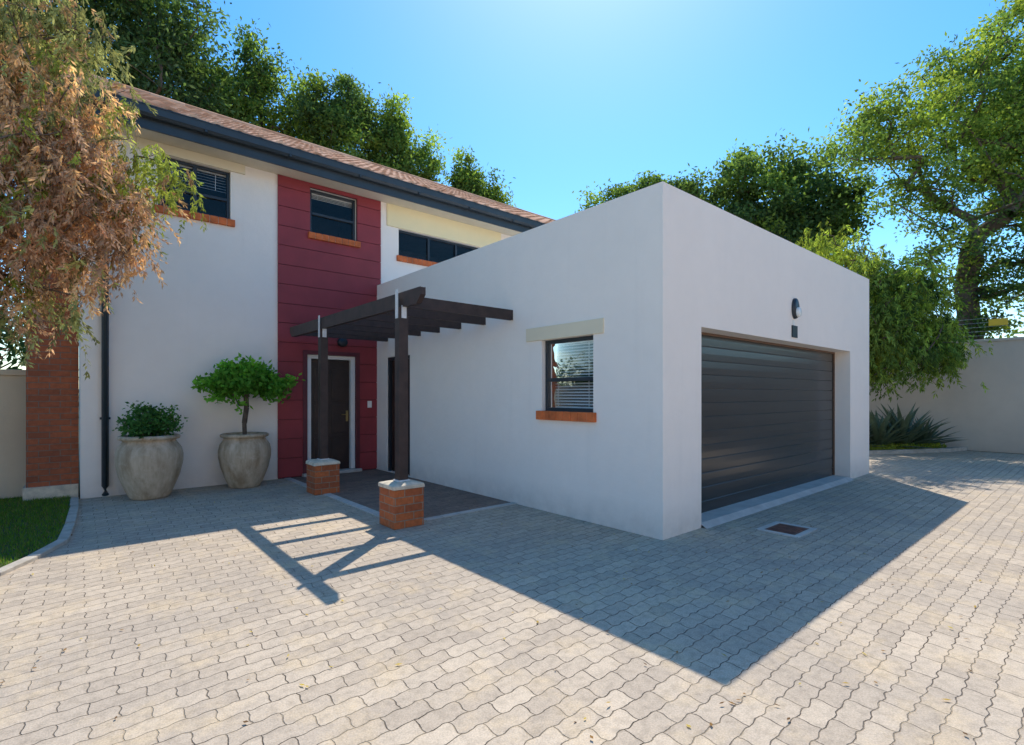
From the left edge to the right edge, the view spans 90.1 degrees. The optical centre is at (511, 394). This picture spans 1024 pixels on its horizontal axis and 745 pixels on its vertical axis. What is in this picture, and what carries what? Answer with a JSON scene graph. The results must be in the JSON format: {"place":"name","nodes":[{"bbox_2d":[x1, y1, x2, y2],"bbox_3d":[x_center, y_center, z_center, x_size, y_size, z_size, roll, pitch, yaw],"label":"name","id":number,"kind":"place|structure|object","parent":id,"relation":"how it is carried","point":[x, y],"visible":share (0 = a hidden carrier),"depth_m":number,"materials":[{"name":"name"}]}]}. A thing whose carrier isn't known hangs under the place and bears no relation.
{"place":"outdoors","nodes":[
{"label":"outdoors","id":0,"kind":"place"},
{"bbox_2d":[0,495,78,575],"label":"lawn","id":1,"kind":"structure","parent":0,"point":[31,530],"depth_m":5.46,"materials":[{"name":"plant"}]},
{"bbox_2d":[22,483,77,500],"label":"chimney plinth","id":2,"kind":"structure","parent":1,"relation":"on","point":[56,491],"depth_m":7.02,"materials":[{"name":"concrete"}]},
{"bbox_2d":[26,200,78,496],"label":"brick pillar","id":3,"kind":"structure","parent":1,"relation":"on","point":[52,420],"depth_m":7.09,"materials":[{"name":"orange brick"}]},
{"bbox_2d":[0,0,206,379],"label":"weeping tree","id":4,"kind":"object","parent":1,"relation":"on","point":[45,159],"visible":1,"depth_m":4.95,"materials":[{"name":"brown plant"}]},
{"bbox_2d":[68,67,554,220],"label":"roof ridge","id":5,"kind":"structure","parent":0,"point":[192,107],"depth_m":12.07,"materials":[{"name":"brown tile"}]},
{"bbox_2d":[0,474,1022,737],"bbox_3d":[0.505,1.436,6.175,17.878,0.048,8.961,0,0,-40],"label":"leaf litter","id":6,"kind":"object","parent":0,"point":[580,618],"visible":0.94,"depth_m":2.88,"materials":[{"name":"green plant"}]},
{"bbox_2d":[0,451,1023,744],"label":"driveway paving","id":7,"kind":"structure","parent":0,"point":[350,617],"depth_m":3.24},
{"bbox_2d":[112,402,186,499],"bbox_3d":[-5.113,0.765,7.253,0.899,1.366,0.842,0,0,-40],"label":"potted shrub","id":8,"kind":"object","parent":7,"relation":"on","point":[148,458],"visible":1,"depth_m":6.99,"materials":[{"name":"beige ceramic"}]},
{"bbox_2d":[190,352,305,488],"bbox_3d":[-4.141,0.397,8.042,1.598,2.101,1.063,0,0,-40],"label":"potted tree","id":9,"kind":"object","parent":7,"relation":"on","point":[244,455],"visible":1,"depth_m":7.83,"materials":[{"name":"green plant"}]},
{"bbox_2d":[290,286,512,529],"bbox_3d":[-1.779,0.140,7.494,1.875,2.620,4.326,0,0,-40],"label":"pergola","id":10,"kind":"object","parent":7,"relation":"on","point":[399,318],"visible":1,"depth_m":6.52,"materials":[{"name":"brown wood"}]},
{"bbox_2d":[293,469,509,517],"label":"porch paving","id":11,"kind":"structure","parent":7,"relation":"on","point":[438,498],"depth_m":7.40,"materials":[{"name":"grey tile"}]},
{"bbox_2d":[302,468,361,476],"bbox_3d":[-3.316,1.421,9.390,1.080,0.053,0.240,0,0,-40],"label":"door step","id":12,"kind":"object","parent":11,"relation":"on","point":[346,470],"depth_m":9.53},
{"bbox_2d":[284,477,516,520],"bbox_3d":[-1.928,1.443,7.785,1.715,0.014,4.157,0,0,-40],"label":"porch edging","id":13,"kind":"object","parent":11,"relation":"on","point":[358,506],"visible":0.76,"depth_m":6.50,"materials":[{"name":"concrete"}]},
{"bbox_2d":[376,181,868,539],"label":"garage walls","id":14,"kind":"structure","parent":7,"relation":"on","point":[659,277],"depth_m":6.24,"materials":[{"name":"white paint"}]},
{"bbox_2d":[388,355,409,475],"bbox_3d":[-2.019,0.366,9.331,0.100,2.128,0.866,0,0,-40],"label":"side door frame","id":15,"kind":"object","parent":14,"relation":"attached to","point":[390,359],"visible":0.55,"depth_m":9.60,"materials":[{"name":"black wood"}]},
{"bbox_2d":[392,359,408,474],"bbox_3d":[-2.009,0.395,9.340,0.052,2.070,0.750,0,0,-40],"label":"side door","id":16,"kind":"structure","parent":15,"relation":"attached to","point":[393,415],"depth_m":9.54,"materials":[{"name":"black wood"}]},
{"bbox_2d":[545,336,592,411],"bbox_3d":[0.708,-0.237,6.144,0.058,0.881,0.836,0,0,-40],"label":"garage window frame","id":17,"kind":"object","parent":14,"relation":"attached to","point":[548,379],"visible":0.56,"depth_m":6.26,"materials":[{"name":"black metal"}]},
{"bbox_2d":[549,343,560,407],"bbox_3d":[0.715,-0.237,6.150,0.001,0.795,0.750,0,0,-40],"label":"garage window glass","id":18,"kind":"object","parent":17,"relation":"in","point":[554,357],"visible":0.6,"depth_m":6.37,"materials":[{"name":"clear glass"}]},
{"bbox_2d":[559,340,592,408],"bbox_3d":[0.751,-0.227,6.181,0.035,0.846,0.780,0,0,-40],"label":"garage window blind","id":19,"kind":"object","parent":17,"relation":"attached to","point":[574,343],"visible":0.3,"depth_m":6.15,"materials":[{"name":"white plastic"}]},
{"bbox_2d":[792,325,797,337],"bbox_3d":[3.974,-0.887,7.180,0.180,0.165,0.013,0,0,-40],"label":"house number plaque","id":20,"kind":"object","parent":14,"relation":"attached to","point":[794,331],"visible":1,"depth_m":7.18,"materials":[{"name":"metal"}]},
{"bbox_2d":[791,298,799,318],"bbox_3d":[3.985,-1.210,7.167,0.180,0.290,0.050,0,0,-40],"label":"garage lamp body","id":21,"kind":"object","parent":14,"relation":"attached to","point":[795,303],"visible":0.84,"depth_m":7.12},
{"bbox_2d":[796,307,801,316],"bbox_3d":[4.013,-1.155,7.135,0.124,0.136,0.035,0,0,-40],"label":"garage lamp lens","id":22,"kind":"object","parent":21,"relation":"attached to","point":[798,311],"visible":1,"depth_m":7.11,"materials":[{"name":"white glass"}]},
{"bbox_2d":[701,475,853,528],"bbox_3d":[3.846,1.425,7.239,4.880,0.050,0.360,0,0,-40],"label":"garage threshold","id":23,"kind":"object","parent":7,"relation":"on","point":[717,516],"visible":0.75,"depth_m":6.77,"materials":[{"name":"grey concrete"}]},
{"bbox_2d":[756,521,817,537],"bbox_3d":[2.949,1.454,5.484,0.520,0.033,0.430,0,0,-40],"label":"drain cover","id":24,"kind":"object","parent":7,"relation":"on","point":[788,529],"visible":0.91,"depth_m":5.45,"materials":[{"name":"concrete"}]},
{"bbox_2d":[869,447,966,454],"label":"bed kerb","id":25,"kind":"structure","parent":7,"relation":"on","point":[925,450],"depth_m":12.69,"materials":[{"name":"concrete"}]},
{"label":"planting bed","id":26,"kind":"object","parent":7,"relation":"on","visible":0},
{"bbox_2d":[869,422,886,446],"bbox_3d":[8.655,0.972,13.032,1.730,0.897,1.586,0,0,-40],"label":"agave plant","id":27,"kind":"object","parent":26,"relation":"on","point":[875,440],"visible":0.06,"depth_m":12.66,"materials":[{"name":"green plant"}]},
{"bbox_2d":[795,217,992,402],"bbox_3d":[8.916,-1.248,12.355,5.144,5.438,2.864,0,0,-17],"label":"feathery shrub tree","id":28,"kind":"object","parent":26,"relation":"on","point":[908,325],"visible":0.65,"depth_m":11.80,"materials":[{"name":"green plant"}]},
{"bbox_2d":[869,408,940,449],"bbox_3d":[9.421,0.856,13.143,2.149,1.129,2.130,0,0,5],"label":"agave plant","id":29,"kind":"object","parent":26,"relation":"on","point":[879,432],"visible":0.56,"depth_m":12.84,"materials":[{"name":"green plant"}]},
{"bbox_2d":[869,442,946,449],"bbox_3d":[9.650,1.355,12.944,3.143,0.285,0.507,0,0,-14],"label":"ground cover plant","id":30,"kind":"object","parent":26,"relation":"on","point":[892,446],"visible":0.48,"depth_m":12.91,"materials":[{"name":"green plant"}]},
{"bbox_2d":[869,403,953,444],"bbox_3d":[10.305,0.804,13.332,2.429,1.233,2.256,0,0,-40],"label":"agave plant","id":31,"kind":"object","parent":26,"relation":"on","point":[908,420],"visible":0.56,"depth_m":13.07,"materials":[{"name":"green plant"}]},
{"bbox_2d":[908,417,969,445],"bbox_3d":[10.880,1.017,13.582,1.608,0.897,1.606,0,0,6],"label":"agave plant","id":32,"kind":"object","parent":26,"relation":"on","point":[927,434],"visible":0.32,"depth_m":13.30,"materials":[{"name":"green plant"}]},
{"bbox_2d":[0,0,1023,369],"label":"sky","id":33,"kind":"structure","parent":0,"point":[560,97],"materials":[{"name":"blue"}]},
{"bbox_2d":[79,450,1016,498],"bbox_3d":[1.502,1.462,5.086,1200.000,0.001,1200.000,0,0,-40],"label":"ground","id":34,"kind":"structure","parent":0,"point":[79,473],"depth_m":9.13,"materials":[{"name":"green plant"}]},
{"bbox_2d":[0,369,25,498],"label":"garden wall","id":35,"kind":"structure","parent":34,"relation":"on","point":[12,432],"depth_m":7.09,"materials":[{"name":"paint"}]},
{"bbox_2d":[0,284,25,369],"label":"distant trees","id":36,"kind":"object","parent":34,"relation":"on","point":[14,354],"visible":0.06,"depth_m":10.43,"materials":[{"name":"green plant"}]},
{"bbox_2d":[0,0,255,117],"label":"gum tree","id":37,"kind":"object","parent":34,"relation":"on","point":[172,44],"visible":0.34,"depth_m":16.29,"materials":[{"name":"green plant"}]},
{"bbox_2d":[186,14,327,141],"bbox_3d":[-9.902,-6.513,19.978,5.734,15.926,3.800,0,0,-40],"label":"poplar tree","id":38,"kind":"object","parent":34,"relation":"on","point":[263,88],"visible":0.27,"depth_m":19.55,"materials":[{"name":"green plant"}]},
{"bbox_2d":[79,127,510,498],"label":"walls","id":39,"kind":"structure","parent":34,"relation":"on","point":[209,306],"depth_m":8.00,"materials":[{"name":"white paint"}]},
{"bbox_2d":[100,105,110,495],"bbox_3d":[-5.612,-1.260,7.056,0.120,5.375,0.578,0,0,-40],"label":"downpipe","id":40,"kind":"object","parent":39,"relation":"attached to","point":[104,418],"visible":0.44,"depth_m":7.21,"materials":[{"name":"black metal"}]},
{"bbox_2d":[161,163,225,217],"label":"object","id":41,"kind":"object","parent":39,"relation":"attached to","point":[214,207],"depth_m":9.27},
{"bbox_2d":[158,156,229,218],"bbox_3d":[-5.006,-3.235,8.058,0.976,0.786,0.058,0,0,-40],"label":"bedroom window frame","id":42,"kind":"object","parent":39,"relation":"attached to","point":[226,174],"visible":0.39,"depth_m":8.16,"materials":[{"name":"black metal"}]},
{"bbox_2d":[162,160,225,192],"bbox_3d":[-5.043,-3.453,8.101,0.920,0.294,0.035,0,0,-40],"label":"bedroom window blind","id":43,"kind":"object","parent":42,"relation":"attached to","point":[220,175],"visible":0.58,"depth_m":8.20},
{"bbox_2d":[163,213,412,262],"bbox_3d":[-1.242,-1.291,7.547,6.140,3.192,5.595,0,0,-40],"label":"sill mortar","id":44,"kind":"object","parent":39,"relation":"attached to","point":[315,238],"visible":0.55,"depth_m":9.36,"materials":[{"name":"concrete"}]},
{"bbox_2d":[154,204,595,421],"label":"brick sills","id":45,"kind":"structure","parent":44,"relation":"on","point":[569,416],"depth_m":7.99,"materials":[{"name":"orange brick"}]},
{"bbox_2d":[76,110,521,235],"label":"soffit","id":46,"kind":"structure","parent":39,"relation":"attached to","point":[218,153],"depth_m":8.82,"materials":[{"name":"white paint"}]},
{"bbox_2d":[278,187,379,478],"bbox_3d":[-3.309,-1.165,9.396,1.890,5.230,0.010,0,0,-40],"label":"cladding backing","id":47,"kind":"object","parent":39,"relation":"attached to","point":[329,308],"visible":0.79,"depth_m":9.39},
{"bbox_2d":[278,174,380,477],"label":"maroon cladding","id":48,"kind":"structure","parent":39,"relation":"attached to","point":[293,195],"depth_m":9.13,"materials":[{"name":"red wood"}]},
{"bbox_2d":[337,338,347,346],"bbox_3d":[-3.130,-0.970,9.448,0.180,0.180,0.090,0,0,-40],"label":"porch lamp","id":49,"kind":"object","parent":48,"relation":"attached to","point":[341,342],"visible":0.85,"depth_m":9.41,"materials":[{"name":"black metal"}]},
{"bbox_2d":[367,401,371,407],"bbox_3d":[-2.738,0.185,9.821,0.080,0.130,0.028,0,0,-40],"label":"intercom panel","id":50,"kind":"object","parent":48,"relation":"attached to","point":[369,404],"visible":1,"depth_m":9.80,"materials":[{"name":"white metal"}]},
{"bbox_2d":[303,350,359,473],"bbox_3d":[-3.308,0.330,9.380,1.050,2.240,0.065,0,0,-40],"label":"door surround","id":51,"kind":"object","parent":39,"relation":"attached to","point":[357,406],"visible":0.86,"depth_m":9.53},
{"bbox_2d":[307,354,354,467],"bbox_3d":[-3.349,0.336,9.428,0.896,2.108,0.100,0,0,-40],"label":"front door frame","id":52,"kind":"object","parent":51,"relation":"attached to","point":[351,411],"visible":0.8,"depth_m":9.63,"materials":[{"name":"white wood"}]},
{"bbox_2d":[311,359,348,468],"bbox_3d":[-3.370,0.372,9.452,0.730,2.035,0.055,0,0,-40],"label":"front door","id":53,"kind":"structure","parent":52,"relation":"attached to","point":[338,406],"depth_m":9.49,"materials":[{"name":"brown wood"}]},
{"bbox_2d":[312,195,351,239],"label":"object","id":54,"kind":"object","parent":39,"relation":"attached to","point":[329,227],"visible":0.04,"depth_m":10.75,"materials":[{"name":"glass"}]},
{"bbox_2d":[310,189,354,240],"bbox_3d":[-3.332,-3.295,9.470,0.856,0.806,0.058,0,0,-40],"label":"stair window frame","id":55,"kind":"object","parent":39,"relation":"attached to","point":[352,222],"visible":0.58,"depth_m":9.47,"materials":[{"name":"grey metal"}]},
{"bbox_2d":[312,193,351,207],"bbox_3d":[-3.369,-3.618,9.513,0.800,0.120,0.035,0,0,-40],"label":"stair window blind","id":56,"kind":"object","parent":55,"relation":"attached to","point":[331,200],"visible":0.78,"depth_m":9.51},
{"bbox_2d":[136,137,603,341],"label":"lintels","id":57,"kind":"object","parent":39,"relation":"attached to","point":[582,328],"visible":1,"depth_m":6.57,"materials":[{"name":"paint"}]},
{"bbox_2d":[399,233,472,262],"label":"window glass","id":58,"kind":"object","parent":39,"relation":"attached to","point":[412,246],"depth_m":12.03,"materials":[{"name":"glass"}]},
{"bbox_2d":[399,230,477,262],"bbox_3d":[-1.558,-3.065,10.995,2.036,0.546,0.054,0,0,-40],"label":"window frame","id":59,"kind":"object","parent":39,"relation":"attached to","point":[437,240],"visible":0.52,"depth_m":10.81,"materials":[{"name":"black metal"}]},
{"bbox_2d":[387,203,500,246],"bbox_3d":[0.488,-3.567,12.618,7.780,0.435,0.035,0,0,-40],"label":"cream panel","id":60,"kind":"object","parent":39,"relation":"attached to","point":[420,222],"visible":0.39,"depth_m":10.85,"materials":[{"name":"paint"}]},
{"bbox_2d":[274,68,452,183],"bbox_3d":[-5.771,-5.747,21.108,7.373,14.394,4.300,0,0,-40],"label":"poplar tree","id":61,"kind":"object","parent":34,"relation":"on","point":[347,119],"visible":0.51,"depth_m":20.27,"materials":[{"name":"green plant"}]},
{"bbox_2d":[440,146,515,206],"bbox_3d":[-1.513,-4.838,23.250,4.307,12.576,2.889,0,0,-40],"label":"poplar tree","id":62,"kind":"object","parent":34,"relation":"on","point":[465,178],"visible":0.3,"depth_m":22.54,"materials":[{"name":"green plant"}]},
{"bbox_2d":[572,170,708,212],"bbox_3d":[5.605,-4.082,22.213,5.886,11.065,2.694,0,0,11],"label":"broadleaf tree","id":63,"kind":"object","parent":34,"relation":"on","point":[641,183],"visible":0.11,"depth_m":21.92,"materials":[{"name":"green plant"}]},
{"bbox_2d":[674,128,894,257],"bbox_3d":[10.040,-4.441,19.775,7.855,11.783,5.180,0,0,13],"label":"broadleaf tree","id":64,"kind":"object","parent":34,"relation":"on","point":[792,211],"visible":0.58,"depth_m":18.80,"materials":[{"name":"green plant"}]},
{"bbox_2d":[802,0,1023,339],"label":"acacia tree","id":65,"kind":"object","parent":34,"relation":"on","point":[978,130],"visible":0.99,"depth_m":14.85,"materials":[{"name":"green plant"}]},
{"bbox_2d":[869,337,1023,453],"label":"boundary wall","id":66,"kind":"structure","parent":34,"relation":"on","point":[991,419],"depth_m":13.11,"materials":[{"name":"paint"}]},
{"bbox_2d":[958,315,1023,336],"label":"electric fence","id":67,"kind":"object","parent":66,"relation":"on","point":[999,321],"visible":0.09,"depth_m":12.88,"materials":[{"name":"metal"}]},
{"bbox_2d":[939,304,1023,340],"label":"distant trees","id":68,"kind":"object","parent":34,"relation":"on","point":[1013,332],"visible":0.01,"depth_m":16.06,"materials":[{"name":"green plant"}]},
{"bbox_2d":[701,332,834,474],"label":"garage door track","id":69,"kind":"structure","parent":0,"point":[736,338],"depth_m":8.45,"materials":[{"name":"grey metal"}]},
{"bbox_2d":[701,335,832,512],"bbox_3d":[3.759,0.347,7.338,4.867,2.175,0.008,0,0,-40],"label":"garage door","id":70,"kind":"structure","parent":69,"relation":"in","point":[743,383],"depth_m":7.06,"materials":[{"name":"grey metal"}]},
{"bbox_3d":[-2.147,-4.960,12.289,13.280,2.320,4.100,0,0,-40],"label":"barge board","id":71,"kind":"object","parent":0,"visible":0},
{"bbox_2d":[65,99,532,231],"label":"fascia","id":72,"kind":"structure","parent":71,"relation":"attached to","point":[191,136],"depth_m":8.59,"materials":[{"name":"black wood"}]},
{"bbox_2d":[53,76,544,227],"bbox_3d":[-0.855,-3.970,10.772,13.260,0.150,0.135,0,0,-40],"label":"gutter","id":73,"kind":"object","parent":72,"relation":"attached to","point":[207,128],"visible":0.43,"depth_m":8.50,"materials":[{"name":"black metal"}]},
{"bbox_2d":[59,71,552,223],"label":"roof tiles","id":74,"kind":"object","parent":71,"relation":"attached to","point":[163,103],"visible":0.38,"depth_m":9.96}
]}

